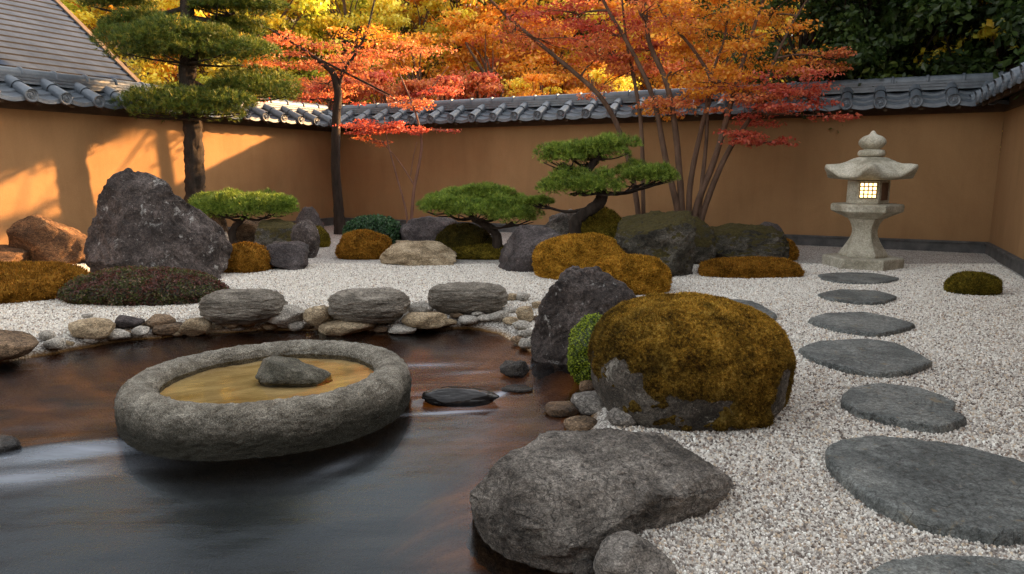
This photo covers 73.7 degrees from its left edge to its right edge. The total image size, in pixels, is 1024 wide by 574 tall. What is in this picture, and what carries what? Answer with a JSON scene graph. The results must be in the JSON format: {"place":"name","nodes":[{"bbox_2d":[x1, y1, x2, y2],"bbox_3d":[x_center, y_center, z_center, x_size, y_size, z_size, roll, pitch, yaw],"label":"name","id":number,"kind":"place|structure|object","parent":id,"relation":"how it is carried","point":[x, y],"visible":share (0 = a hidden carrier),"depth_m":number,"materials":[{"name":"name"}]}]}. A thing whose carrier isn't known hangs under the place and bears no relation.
{"place":"outdoors","nodes":[
{"label":"outdoors","id":0,"kind":"place"},
{"bbox_2d":[95,4,688,98],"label":"hill","id":1,"kind":"structure","parent":0,"point":[128,59],"depth_m":36.19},
{"bbox_2d":[0,0,140,81],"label":"building","id":2,"kind":"structure","parent":1,"relation":"on","point":[47,35],"depth_m":13.53,"materials":[{"name":"tile"}]},
{"bbox_2d":[60,0,202,83],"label":"amber tree","id":3,"kind":"object","parent":1,"relation":"on","point":[86,19],"visible":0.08,"depth_m":23.24,"materials":[{"name":"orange plant"}]},
{"bbox_2d":[119,0,253,83],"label":"golden tree","id":4,"kind":"object","parent":1,"relation":"on","point":[153,77],"visible":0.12,"depth_m":20.60,"materials":[{"name":"yellow plant"}]},
{"bbox_2d":[107,1,297,95],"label":"golden tree","id":5,"kind":"object","parent":1,"relation":"on","point":[272,22],"visible":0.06,"depth_m":22.57,"materials":[{"name":"yellow plant"}]},
{"bbox_2d":[171,0,345,100],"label":"yellow green tree","id":6,"kind":"object","parent":1,"relation":"on","point":[306,31],"visible":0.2,"depth_m":24.27,"materials":[{"name":"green plant"}]},
{"bbox_2d":[267,60,367,105],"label":"yellow green tree","id":7,"kind":"object","parent":1,"relation":"on","point":[315,74],"visible":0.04,"depth_m":22.46,"materials":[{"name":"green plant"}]},
{"bbox_2d":[250,0,387,102],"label":"golden tree","id":8,"kind":"object","parent":1,"relation":"on","point":[340,6],"visible":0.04,"depth_m":27.39,"materials":[{"name":"orange plant"}]},
{"bbox_2d":[294,76,368,110],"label":"red maple","id":9,"kind":"object","parent":1,"relation":"on","point":[317,88],"visible":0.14,"depth_m":19.74,"materials":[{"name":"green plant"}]},
{"bbox_2d":[274,0,425,103],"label":"amber tree","id":10,"kind":"object","parent":1,"relation":"on","point":[331,19],"visible":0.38,"depth_m":25.24,"materials":[{"name":"orange plant"}]},
{"bbox_2d":[303,60,402,104],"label":"red maple","id":11,"kind":"object","parent":1,"relation":"on","point":[389,100],"visible":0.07,"depth_m":21.57,"materials":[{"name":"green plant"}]},
{"bbox_2d":[351,69,438,103],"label":"red maple","id":12,"kind":"object","parent":1,"relation":"on","point":[380,80],"visible":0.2,"depth_m":19.77,"materials":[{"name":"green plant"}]},
{"bbox_2d":[362,30,466,103],"bbox_3d":[-3.347,-5.452,23.696,4.319,6.455,5.158,-1,10,-6],"label":"deep orange maple","id":13,"kind":"object","parent":1,"relation":"on","point":[402,61],"visible":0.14,"depth_m":22.73,"materials":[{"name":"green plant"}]},
{"bbox_2d":[347,0,487,97],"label":"golden tree","id":14,"kind":"object","parent":1,"relation":"on","point":[441,28],"visible":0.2,"depth_m":27.39,"materials":[{"name":"orange plant"}]},
{"bbox_2d":[410,74,471,99],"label":"red maple","id":15,"kind":"object","parent":1,"relation":"on","point":[446,80],"visible":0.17,"depth_m":19.88,"materials":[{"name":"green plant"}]},
{"bbox_2d":[396,0,527,97],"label":"orange maple","id":16,"kind":"object","parent":1,"relation":"on","point":[438,8],"visible":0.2,"depth_m":27.76,"materials":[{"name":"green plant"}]},
{"bbox_2d":[460,71,503,98],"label":"red maple","id":17,"kind":"object","parent":1,"relation":"on","point":[484,85],"visible":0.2,"depth_m":20.66,"materials":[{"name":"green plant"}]},
{"bbox_2d":[419,20,564,98],"bbox_3d":[-0.912,-6.207,25.692,6.068,6.976,5.081,-8,12,-38],"label":"deep orange maple","id":18,"kind":"object","parent":1,"relation":"on","point":[480,48],"visible":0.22,"depth_m":25.14,"materials":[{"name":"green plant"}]},
{"bbox_2d":[459,0,582,93],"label":"orange maple","id":19,"kind":"object","parent":1,"relation":"on","point":[487,15],"visible":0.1,"depth_m":28.13,"materials":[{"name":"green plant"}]},
{"bbox_2d":[501,72,568,96],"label":"orange maple","id":20,"kind":"object","parent":1,"relation":"on","point":[523,86],"visible":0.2,"depth_m":21.25,"materials":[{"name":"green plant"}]},
{"bbox_2d":[498,19,601,95],"bbox_3d":[1.690,-6.811,27.527,5.589,7.515,6.675,-4,10,-20],"label":"deep orange maple","id":21,"kind":"object","parent":1,"relation":"on","point":[543,58],"visible":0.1,"depth_m":26.00,"materials":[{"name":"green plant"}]},
{"bbox_2d":[493,0,613,82],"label":"maple","id":22,"kind":"object","parent":1,"relation":"on","point":[563,17],"visible":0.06,"depth_m":31.64,"materials":[{"name":"orange plant"}]},
{"bbox_2d":[564,60,641,93],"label":"orange maple","id":23,"kind":"object","parent":1,"relation":"on","point":[605,78],"visible":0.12,"depth_m":21.89,"materials":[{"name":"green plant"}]},
{"bbox_2d":[541,0,681,90],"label":"orange maple","id":24,"kind":"object","parent":1,"relation":"on","point":[613,4],"visible":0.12,"depth_m":27.58,"materials":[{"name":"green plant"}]},
{"bbox_2d":[586,0,724,90],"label":"deep orange maple","id":25,"kind":"object","parent":1,"relation":"on","point":[672,68],"visible":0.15,"depth_m":25.97,"materials":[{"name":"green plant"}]},
{"bbox_2d":[658,0,785,84],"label":"orange maple","id":26,"kind":"object","parent":1,"relation":"on","point":[724,53],"visible":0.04,"depth_m":29.78,"materials":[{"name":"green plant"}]},
{"bbox_2d":[900,0,1023,95],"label":"evergreen tree","id":27,"kind":"object","parent":1,"relation":"on","point":[993,10],"visible":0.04,"depth_m":12.23,"materials":[{"name":"green plant"}]},
{"bbox_2d":[0,225,1023,573],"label":"gravel ground","id":28,"kind":"structure","parent":0,"point":[76,497],"depth_m":4.62,"materials":[{"name":"gravel"}]},
{"bbox_2d":[0,244,29,261],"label":"boulder","id":29,"kind":"object","parent":28,"relation":"on","point":[8,253],"visible":0.52,"depth_m":10.10,"materials":[{"name":"brown stone"}]},
{"bbox_2d":[0,329,38,360],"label":"cobble","id":30,"kind":"object","parent":28,"relation":"on","point":[14,344],"visible":1,"depth_m":5.54,"materials":[{"name":"brown stone"}]},
{"bbox_2d":[0,260,89,303],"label":"moss bed","id":31,"kind":"object","parent":28,"relation":"on","point":[25,281],"visible":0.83,"depth_m":7.69,"materials":[{"name":"plant"}]},
{"bbox_2d":[6,214,87,263],"bbox_3d":[-7.157,-0.637,10.646,1.185,0.989,0.833,0,10,0],"label":"boulder","id":32,"kind":"object","parent":28,"relation":"on","point":[39,237],"visible":0.63,"depth_m":10.33,"materials":[{"name":"brown stone"}]},
{"bbox_2d":[68,317,115,339],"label":"cobble","id":33,"kind":"object","parent":28,"relation":"on","point":[96,328],"visible":0.99,"depth_m":6.10,"materials":[{"name":"beige stone"}]},
{"bbox_2d":[114,315,144,327],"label":"cobble","id":34,"kind":"object","parent":28,"relation":"on","point":[123,321],"visible":0.94,"depth_m":6.36,"materials":[{"name":"grey stone"}]},
{"bbox_2d":[56,265,229,306],"bbox_3d":[-4.150,0.031,7.729,1.905,0.554,1.016,0,10,0],"label":"creeping shrub","id":35,"kind":"object","parent":28,"relation":"on","point":[134,285],"visible":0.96,"depth_m":7.40,"materials":[{"name":"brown plant"}]},
{"bbox_2d":[83,168,232,278],"bbox_3d":[-4.792,-0.767,9.171,2.033,1.648,0.965,0,10,0],"label":"standing stone","id":36,"kind":"object","parent":28,"relation":"on","point":[143,219],"visible":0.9,"depth_m":8.93,"materials":[{"name":"stone"}]},
{"bbox_2d":[144,314,175,327],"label":"cobble","id":37,"kind":"object","parent":28,"relation":"on","point":[152,321],"visible":0.81,"depth_m":6.46,"materials":[{"name":"brown stone"}]},
{"bbox_2d":[0,66,346,244],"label":"garden wall","id":38,"kind":"structure","parent":28,"relation":"on","point":[70,144],"depth_m":12.42,"materials":[{"name":"paint"}]},
{"bbox_2d":[76,0,303,214],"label":"tall pine","id":39,"kind":"object","parent":28,"relation":"on","point":[187,39],"visible":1,"depth_m":12.20,"materials":[{"name":"green plant"}]},
{"bbox_2d":[178,317,211,336],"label":"cobble","id":40,"kind":"object","parent":28,"relation":"on","point":[195,326],"visible":0.99,"depth_m":6.46,"materials":[{"name":"beige stone"}]},
{"bbox_2d":[198,288,287,324],"bbox_3d":[-2.620,0.192,6.672,0.821,0.343,0.509,0,10,0],"label":"bank stone","id":41,"kind":"object","parent":28,"relation":"on","point":[249,306],"visible":0.94,"depth_m":6.47,"materials":[{"name":"stone"}]},
{"bbox_2d":[187,186,299,243],"bbox_3d":[-4.781,-1.290,12.258,2.146,1.074,1.321,0,10,0],"label":"pine","id":42,"kind":"object","parent":28,"relation":"on","point":[229,203],"visible":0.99,"depth_m":11.88,"materials":[{"name":"green plant"}]},
{"bbox_2d":[222,241,273,272],"bbox_3d":[-3.882,-0.372,9.949,0.874,0.602,0.794,0,10,0],"label":"moss bed","id":43,"kind":"object","parent":28,"relation":"on","point":[247,257],"visible":0.58,"depth_m":9.68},
{"bbox_2d":[232,218,264,242],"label":"boulder","id":44,"kind":"object","parent":28,"relation":"on","point":[246,230],"visible":0.2,"depth_m":12.84,"materials":[{"name":"brown stone"}]},
{"bbox_2d":[113,339,411,503],"bbox_3d":[-1.585,0.847,4.544,1.836,0.657,1.651,-4,11,-22],"label":"stone basin","id":45,"kind":"object","parent":28,"relation":"on","point":[221,425],"visible":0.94,"depth_m":3.92,"materials":[{"name":"stone"}]},
{"bbox_2d":[255,356,332,386],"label":"basin rock","id":46,"kind":"object","parent":45,"relation":"in","point":[276,371],"visible":1,"depth_m":4.44,"materials":[{"name":"stone"}]},
{"bbox_2d":[253,218,295,246],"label":"boulder","id":47,"kind":"object","parent":28,"relation":"on","point":[269,231],"visible":0.41,"depth_m":11.68,"materials":[{"name":"stone"}]},
{"bbox_2d":[267,304,304,326],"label":"cobble","id":48,"kind":"object","parent":28,"relation":"on","point":[288,315],"visible":0.67,"depth_m":6.62,"materials":[{"name":"stone"}]},
{"bbox_2d":[264,241,308,269],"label":"boulder","id":49,"kind":"object","parent":28,"relation":"on","point":[291,255],"visible":0.7,"depth_m":9.95,"materials":[{"name":"grey stone"}]},
{"bbox_2d":[290,219,319,257],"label":"boulder","id":50,"kind":"object","parent":28,"relation":"on","point":[306,231],"visible":0.69,"depth_m":11.17,"materials":[{"name":"grey stone"}]},
{"bbox_2d":[296,206,323,227],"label":"boulder","id":51,"kind":"object","parent":28,"relation":"on","point":[310,213],"visible":0.42,"depth_m":14.14,"materials":[{"name":"grey stone"}]},
{"bbox_2d":[303,305,332,327],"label":"cobble","id":52,"kind":"object","parent":28,"relation":"on","point":[315,316],"visible":0.84,"depth_m":6.58,"materials":[{"name":"beige stone"}]},
{"bbox_2d":[318,318,375,336],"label":"cobble","id":53,"kind":"object","parent":28,"relation":"on","point":[333,327],"visible":0.69,"depth_m":6.51,"materials":[{"name":"beige stone"}]},
{"bbox_2d":[248,0,457,234],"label":"dark trunk maple","id":54,"kind":"object","parent":28,"relation":"on","point":[337,92],"visible":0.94,"depth_m":14.93,"materials":[{"name":"orange plant"}]},
{"bbox_2d":[335,229,391,259],"bbox_3d":[-2.462,-0.640,11.409,0.970,0.680,0.883,0,10,0],"label":"moss mound","id":55,"kind":"object","parent":28,"relation":"on","point":[362,244],"visible":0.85,"depth_m":11.11,"materials":[{"name":"plant"}]},
{"bbox_2d":[327,287,410,323],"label":"bank stone","id":56,"kind":"object","parent":28,"relation":"on","point":[381,305],"visible":1,"depth_m":6.50,"materials":[{"name":"stone"}]},
{"bbox_2d":[342,214,400,243],"bbox_3d":[-2.511,-0.901,12.320,1.132,0.872,0.952,0,10,0],"label":"juniper shrub","id":57,"kind":"object","parent":28,"relation":"on","point":[389,226],"visible":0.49,"depth_m":12.03,"materials":[{"name":"green plant"}]},
{"bbox_2d":[332,66,466,222],"bbox_3d":[-2.356,-2.819,14.448,2.871,3.540,1.598,0,10,0],"label":"maple","id":58,"kind":"object","parent":28,"relation":"on","point":[365,127],"visible":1,"depth_m":14.19,"materials":[{"name":"red plant"}]},
{"bbox_2d":[379,240,456,265],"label":"flat stone","id":59,"kind":"object","parent":28,"relation":"on","point":[415,253],"visible":0.9,"depth_m":10.48,"materials":[{"name":"stone"}]},
{"bbox_2d":[401,312,447,328],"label":"cobble","id":60,"kind":"object","parent":28,"relation":"on","point":[427,320],"visible":0.99,"depth_m":6.57,"materials":[{"name":"beige stone"}]},
{"bbox_2d":[399,216,457,240],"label":"boulder","id":61,"kind":"object","parent":28,"relation":"on","point":[429,228],"visible":0.37,"depth_m":11.98,"materials":[{"name":"grey stone"}]},
{"bbox_2d":[434,222,491,248],"bbox_3d":[-0.815,-0.707,11.648,1.060,0.814,0.873,0,10,0],"label":"moss mound","id":62,"kind":"object","parent":28,"relation":"on","point":[456,235],"visible":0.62,"depth_m":11.38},
{"bbox_2d":[427,282,508,314],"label":"bank stone","id":63,"kind":"object","parent":28,"relation":"on","point":[448,298],"visible":0.96,"depth_m":6.84,"materials":[{"name":"stone"}]},
{"bbox_2d":[451,243,503,259],"bbox_3d":[-0.472,-0.567,11.379,1.311,0.350,0.819,0,10,0],"label":"moss bed","id":64,"kind":"object","parent":28,"relation":"on","point":[485,251],"visible":0.52,"depth_m":11.07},
{"bbox_2d":[414,180,546,248],"bbox_3d":[-0.516,-1.119,11.120,2.150,1.261,1.360,0,10,0],"label":"spreading pine","id":65,"kind":"object","parent":28,"relation":"on","point":[494,201],"visible":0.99,"depth_m":10.81,"materials":[{"name":"green plant"}]},
{"bbox_2d":[498,225,559,271],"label":"boulder","id":66,"kind":"object","parent":28,"relation":"on","point":[520,245],"visible":0.58,"depth_m":9.83,"materials":[{"name":"grey stone"}]},
{"bbox_2d":[545,209,575,235],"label":"boulder","id":67,"kind":"object","parent":28,"relation":"on","point":[558,222],"visible":0.21,"depth_m":10.99,"materials":[{"name":"grey stone"}]},
{"bbox_2d":[531,232,626,279],"bbox_3d":[0.958,-0.335,9.451,1.402,0.872,1.143,0,10,0],"label":"moss mound","id":68,"kind":"object","parent":28,"relation":"on","point":[553,258],"visible":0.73,"depth_m":9.08,"materials":[{"name":"plant"}]},
{"bbox_2d":[530,265,635,378],"bbox_3d":[0.588,0.292,5.726,0.875,0.944,0.590,0,10,0],"label":"pointed rock","id":69,"kind":"object","parent":28,"relation":"on","point":[572,297],"visible":0.65,"depth_m":5.58,"materials":[{"name":"grey stone"}]},
{"bbox_2d":[567,312,601,384],"bbox_3d":[0.591,0.490,5.074,0.374,0.608,0.347,0,10,0],"label":"moss tuft","id":70,"kind":"object","parent":28,"relation":"on","point":[579,365],"visible":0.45,"depth_m":4.97,"materials":[{"name":"green plant"}]},
{"bbox_2d":[466,427,734,573],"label":"foreground rock","id":71,"kind":"object","parent":28,"relation":"on","point":[556,502],"visible":0.88,"depth_m":2.82,"materials":[{"name":"grey stone"}]},
{"bbox_2d":[581,205,621,237],"bbox_3d":[1.371,-0.691,11.042,1.102,1.300,0.904,0,10,0],"label":"moss mound","id":72,"kind":"object","parent":28,"relation":"on","point":[605,220],"visible":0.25,"depth_m":10.71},
{"bbox_2d":[523,130,681,233],"bbox_3d":[1.361,-1.417,10.285,2.436,1.900,1.095,0,10,0],"label":"cloud pine","id":73,"kind":"object","parent":28,"relation":"on","point":[583,179],"visible":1,"depth_m":10.06,"materials":[{"name":"green plant"}]},
{"bbox_2d":[606,407,636,426],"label":"cobble","id":74,"kind":"object","parent":28,"relation":"on","point":[615,416],"visible":0.65,"depth_m":3.90,"materials":[{"name":"grey stone"}]},
{"bbox_2d":[591,253,671,294],"bbox_3d":[1.417,-0.092,8.279,1.088,0.648,0.881,0,10,0],"label":"moss mound","id":75,"kind":"object","parent":28,"relation":"on","point":[641,274],"visible":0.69,"depth_m":7.98,"materials":[{"name":"plant"}]},
{"bbox_2d":[593,530,676,573],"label":"cobble","id":76,"kind":"object","parent":28,"relation":"on","point":[625,552],"visible":1,"depth_m":2.45,"materials":[{"name":"grey stone"}]},
{"bbox_2d":[443,0,864,220],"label":"tall maple","id":77,"kind":"object","parent":28,"relation":"on","point":[710,84],"visible":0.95,"depth_m":11.50,"materials":[{"name":"orange plant"}]},
{"bbox_2d":[614,210,696,276],"bbox_3d":[2.022,-0.503,9.658,1.207,1.137,1.086,0,10,0],"label":"boulder","id":78,"kind":"object","parent":28,"relation":"on","point":[668,238],"visible":0.66,"depth_m":9.25,"materials":[{"name":"stone"}]},
{"bbox_2d":[319,71,1009,253],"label":"garden wall","id":79,"kind":"structure","parent":28,"relation":"on","point":[942,133],"depth_m":13.35,"materials":[{"name":"paint"}]},
{"bbox_2d":[587,291,796,431],"bbox_3d":[1.087,0.471,4.224,1.231,0.870,1.134,0,10,0],"label":"moss boulder","id":80,"kind":"object","parent":28,"relation":"on","point":[687,361],"visible":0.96,"depth_m":3.80,"materials":[{"name":"plant"}]},
{"bbox_2d":[691,215,715,263],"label":"boulder","id":81,"kind":"object","parent":28,"relation":"on","point":[705,244],"visible":0.28,"depth_m":10.48,"materials":[{"name":"stone"}]},
{"bbox_2d":[710,223,789,258],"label":"boulder","id":82,"kind":"object","parent":28,"relation":"on","point":[737,240],"visible":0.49,"depth_m":10.55,"materials":[{"name":"stone"}]},
{"bbox_2d":[697,256,805,278],"bbox_3d":[3.308,-0.248,9.489,1.506,0.385,0.724,0,10,0],"label":"moss bed","id":83,"kind":"object","parent":28,"relation":"on","point":[754,267],"visible":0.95,"depth_m":9.24,"materials":[{"name":"plant"}]},
{"bbox_2d":[693,0,935,137],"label":"evergreen tree","id":84,"kind":"object","parent":28,"relation":"on","point":[864,55],"visible":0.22,"depth_m":12.86,"materials":[{"name":"green plant"}]},
{"bbox_2d":[818,289,896,304],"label":"stepping stone","id":85,"kind":"object","parent":28,"relation":"on","point":[863,297],"visible":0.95,"depth_m":7.67,"materials":[{"name":"stone"}]},
{"bbox_2d":[818,272,898,284],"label":"stepping stone","id":86,"kind":"object","parent":28,"relation":"on","point":[856,278],"visible":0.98,"depth_m":9.00,"materials":[{"name":"stone"}]},
{"bbox_2d":[808,312,914,337],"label":"stepping stone","id":87,"kind":"object","parent":28,"relation":"on","point":[867,324],"visible":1,"depth_m":6.31,"materials":[{"name":"stone"}]},
{"bbox_2d":[798,339,931,377],"bbox_3d":[2.719,0.559,5.281,0.901,0.101,0.984,0,10,0],"label":"stepping stone","id":88,"kind":"object","parent":28,"relation":"on","point":[874,358],"visible":0.93,"depth_m":5.16,"materials":[{"name":"stone"}]},
{"bbox_2d":[822,131,918,270],"bbox_3d":[5.291,-1.253,10.175,1.200,2.105,1.363,5,11,27],"label":"stone lantern","id":89,"kind":"object","parent":28,"relation":"on","point":[867,208],"visible":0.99,"depth_m":9.94,"materials":[{"name":"stone"}]},
{"bbox_2d":[797,0,943,81],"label":"cedar tree","id":90,"kind":"object","parent":28,"relation":"on","point":[889,34],"visible":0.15,"depth_m":12.96,"materials":[{"name":"green plant"}]},
{"bbox_2d":[841,383,966,433],"bbox_3d":[2.381,0.746,4.189,0.660,0.105,0.758,5,11,28],"label":"stepping stone","id":91,"kind":"object","parent":28,"relation":"on","point":[912,408],"visible":0.96,"depth_m":4.07,"materials":[{"name":"stone"}]},
{"bbox_2d":[792,0,1019,80],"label":"evergreen tree","id":92,"kind":"object","parent":28,"relation":"on","point":[989,53],"visible":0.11,"depth_m":12.72,"materials":[{"name":"green plant"}]},
{"bbox_2d":[825,435,1023,546],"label":"stepping stone","id":93,"kind":"object","parent":28,"relation":"on","point":[969,494],"visible":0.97,"depth_m":3.06,"materials":[{"name":"stone"}]},
{"bbox_2d":[830,0,1023,139],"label":"evergreen tree","id":94,"kind":"object","parent":28,"relation":"on","point":[901,10],"visible":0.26,"depth_m":12.61,"materials":[{"name":"green plant"}]},
{"bbox_2d":[912,19,963,65],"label":"yellow leaved tree","id":95,"kind":"object","parent":28,"relation":"on","point":[934,40],"visible":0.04,"depth_m":13.09,"materials":[{"name":"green plant"}]},
{"bbox_2d":[867,554,1023,573],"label":"stepping stone","id":96,"kind":"object","parent":28,"relation":"on","point":[940,564],"visible":1,"depth_m":2.44,"materials":[{"name":"stone"}]},
{"bbox_2d":[943,270,1003,295],"bbox_3d":[5.475,-0.014,8.136,0.633,0.377,0.525,0,10,0],"label":"moss mound","id":97,"kind":"object","parent":28,"relation":"on","point":[971,282],"visible":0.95,"depth_m":7.96,"materials":[{"name":"plant"}]},
{"bbox_2d":[940,18,1020,155],"bbox_3d":[10.265,-3.240,13.164,4.320,6.712,3.417,-2,10,-13],"label":"yellow leaved tree","id":98,"kind":"object","parent":28,"relation":"on","point":[988,30],"visible":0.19,"depth_m":12.44,"materials":[{"name":"green plant"}]},
{"bbox_2d":[969,62,1023,276],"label":"garden wall","id":99,"kind":"structure","parent":28,"relation":"on","point":[1005,245],"depth_m":10.51,"materials":[{"name":"paint"}]},
{"bbox_2d":[973,0,1023,50],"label":"evergreen tree","id":100,"kind":"object","parent":28,"relation":"on","point":[1014,21],"visible":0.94,"depth_m":11.39,"materials":[{"name":"green plant"}]},
{"bbox_2d":[993,18,1023,99],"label":"evergreen tree","id":101,"kind":"object","parent":28,"relation":"on","point":[1007,62],"visible":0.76,"depth_m":10.24,"materials":[{"name":"green plant"}]},
{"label":"stream water","id":102,"kind":"structure","parent":0,"visible":0},
{"bbox_2d":[0,434,23,457],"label":"wet rock","id":103,"kind":"object","parent":102,"relation":"in","point":[10,445],"visible":1,"depth_m":3.81,"materials":[{"name":"stone"}]},
{"bbox_2d":[421,386,498,407],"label":"wet rock","id":104,"kind":"object","parent":102,"relation":"on","point":[454,396],"visible":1,"depth_m":4.59,"materials":[{"name":"stone"}]},
{"bbox_2d":[499,360,529,378],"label":"wet rock","id":105,"kind":"object","parent":102,"relation":"in","point":[515,369],"visible":1,"depth_m":5.26,"materials":[{"name":"stone"}]},
{"bbox_2d":[545,401,578,417],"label":"cobble","id":106,"kind":"object","parent":102,"relation":"on","point":[560,409],"visible":1,"depth_m":4.41,"materials":[{"name":"brown stone"}]},
{"bbox_2d":[564,415,597,430],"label":"cobble","id":107,"kind":"object","parent":102,"relation":"on","point":[579,423],"visible":0.69,"depth_m":4.16,"materials":[{"name":"brown stone"}]},
{"bbox_2d":[571,390,604,415],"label":"cobble","id":108,"kind":"object","parent":102,"relation":"on","point":[587,403],"visible":0.57,"depth_m":4.43,"materials":[{"name":"grey stone"}]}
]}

